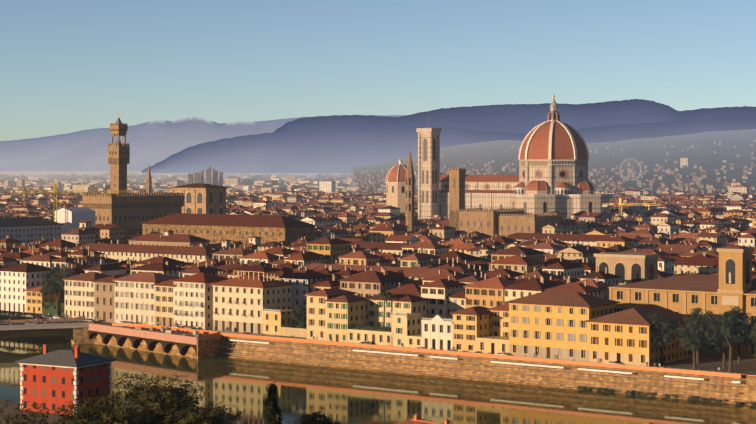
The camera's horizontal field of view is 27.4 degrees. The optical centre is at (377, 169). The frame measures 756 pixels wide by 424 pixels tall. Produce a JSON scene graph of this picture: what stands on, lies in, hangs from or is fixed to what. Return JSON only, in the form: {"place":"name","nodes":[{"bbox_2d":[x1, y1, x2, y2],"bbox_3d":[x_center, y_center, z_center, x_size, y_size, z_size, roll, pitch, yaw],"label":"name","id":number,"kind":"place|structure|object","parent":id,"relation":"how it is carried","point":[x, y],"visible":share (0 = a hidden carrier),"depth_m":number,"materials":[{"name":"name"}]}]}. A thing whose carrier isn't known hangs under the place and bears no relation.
{"place":"outdoors","nodes":[
{"label":"outdoors","id":0,"kind":"place"},
{"bbox_2d":[0,171,755,423],"bbox_3d":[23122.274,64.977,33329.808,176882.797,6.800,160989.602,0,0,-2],"label":"river","id":1,"kind":"structure","parent":0,"point":[348,395],"depth_m":472.24,"materials":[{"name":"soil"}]},
{"bbox_2d":[0,399,70,423],"bbox_3d":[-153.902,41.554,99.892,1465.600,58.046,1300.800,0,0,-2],"label":"tree","id":2,"kind":"object","parent":1,"relation":"on","point":[15,405],"depth_m":390.47,"materials":[{"name":"green plant"}]},
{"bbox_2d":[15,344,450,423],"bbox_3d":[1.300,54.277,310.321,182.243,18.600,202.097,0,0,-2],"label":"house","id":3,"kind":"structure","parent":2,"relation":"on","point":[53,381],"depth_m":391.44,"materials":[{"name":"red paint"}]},
{"bbox_2d":[0,318,96,343],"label":"bridge","id":4,"kind":"structure","parent":1,"relation":"on","point":[74,331],"depth_m":605.81,"materials":[{"name":"brown stone"}]},
{"bbox_2d":[82,110,183,231],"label":"town hall palace","id":5,"kind":"object","parent":1,"relation":"on","point":[130,211],"visible":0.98,"depth_m":1019.44,"materials":[{"name":"stone"}]},
{"bbox_2d":[146,166,151,192],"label":"spire","id":6,"kind":"object","parent":1,"relation":"on","point":[148,183],"visible":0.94,"depth_m":1885.23,"materials":[{"name":"stone"}]},
{"bbox_2d":[170,183,228,213],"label":"church building","id":7,"kind":"structure","parent":1,"relation":"on","point":[201,198],"depth_m":1130.18,"materials":[{"name":"stone"}]},
{"bbox_2d":[12,184,659,221],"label":"construction cranes","id":8,"kind":"object","parent":1,"relation":"on","point":[55,190],"visible":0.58,"depth_m":949.45,"materials":[{"name":"paint"}]},
{"bbox_2d":[0,263,692,366],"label":"riverfront buildings","id":9,"kind":"structure","parent":1,"relation":"on","point":[569,325],"depth_m":552.64,"materials":[{"name":"beige paint"}]},
{"bbox_2d":[0,234,755,328],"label":"houses","id":10,"kind":"structure","parent":1,"relation":"on","point":[515,272],"depth_m":641.54,"materials":[{"name":"beige stone"}]},
{"bbox_2d":[0,172,755,423],"bbox_3d":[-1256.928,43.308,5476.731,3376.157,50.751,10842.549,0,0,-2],"label":"vegetation","id":11,"kind":"object","parent":1,"relation":"on","point":[168,405],"visible":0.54,"depth_m":460.58,"materials":[{"name":"green plant"}]},
{"bbox_2d":[0,140,755,193],"bbox_3d":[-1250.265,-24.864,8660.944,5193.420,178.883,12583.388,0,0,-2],"label":"city","id":12,"kind":"object","parent":1,"relation":"on","point":[325,186],"visible":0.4,"depth_m":3861.58},
{"bbox_2d":[0,188,755,280],"bbox_3d":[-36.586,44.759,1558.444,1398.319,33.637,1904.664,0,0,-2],"label":"city","id":13,"kind":"object","parent":1,"relation":"on","point":[682,223],"visible":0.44,"depth_m":1047.62},
{"bbox_2d":[0,207,755,273],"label":"buildings","id":14,"kind":"structure","parent":1,"relation":"on","point":[236,229],"depth_m":889.61,"materials":[{"name":"brown"}]},
{"bbox_2d":[385,158,415,212],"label":"domed chapel","id":15,"kind":"structure","parent":1,"relation":"on","point":[395,180],"depth_m":1524.27,"materials":[{"name":"stone"}]},
{"bbox_2d":[405,152,414,232],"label":"church spire","id":16,"kind":"structure","parent":1,"relation":"on","point":[409,175],"depth_m":1053.26,"materials":[{"name":"stone"}]},
{"bbox_2d":[416,128,441,218],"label":"campanile","id":17,"kind":"structure","parent":1,"relation":"on","point":[428,172],"depth_m":1327.41,"materials":[{"name":"stone"}]},
{"bbox_2d":[448,168,558,236],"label":"medieval tower building","id":18,"kind":"structure","parent":1,"relation":"on","point":[501,221],"depth_m":1003.85,"materials":[{"name":"stone"}]},
{"bbox_2d":[440,92,610,218],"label":"cathedral","id":19,"kind":"structure","parent":1,"relation":"on","point":[553,157],"depth_m":1275.14,"materials":[{"name":"stone"}]},
{"bbox_2d":[594,245,755,357],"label":"biblioteca","id":20,"kind":"structure","parent":1,"relation":"on","point":[732,283],"depth_m":520.30,"materials":[{"name":"beige paint"}]},
{"bbox_2d":[0,99,755,172],"bbox_3d":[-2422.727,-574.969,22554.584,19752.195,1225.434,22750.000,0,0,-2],"label":"mountains","id":21,"kind":"structure","parent":0,"point":[334,144],"depth_m":21287.68,"materials":[{"name":"blue"}]},
{"bbox_2d":[0,313,755,404],"bbox_3d":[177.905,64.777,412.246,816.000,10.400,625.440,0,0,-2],"label":"embankment","id":22,"kind":"structure","parent":0,"point":[517,369],"depth_m":514.66,"materials":[{"name":"brown stone"}]},
{"bbox_2d":[2,310,719,371],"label":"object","id":23,"kind":"object","parent":22,"relation":"on","point":[176,325],"visible":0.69,"depth_m":601.14,"materials":[{"name":"paint"}]},
{"bbox_2d":[0,0,755,140],"label":"sky","id":24,"kind":"structure","parent":0,"point":[67,66],"materials":[{"name":"blue"}]},
{"bbox_2d":[350,129,755,193],"bbox_3d":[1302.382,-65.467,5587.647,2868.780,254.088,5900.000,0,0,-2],"label":"hill","id":25,"kind":"structure","parent":0,"point":[652,152],"depth_m":5282.10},
{"bbox_2d":[619,159,641,180],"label":"ferris wheel","id":26,"kind":"object","parent":25,"relation":"on","point":[627,179],"visible":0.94,"depth_m":3714.28,"materials":[{"name":"paint"}]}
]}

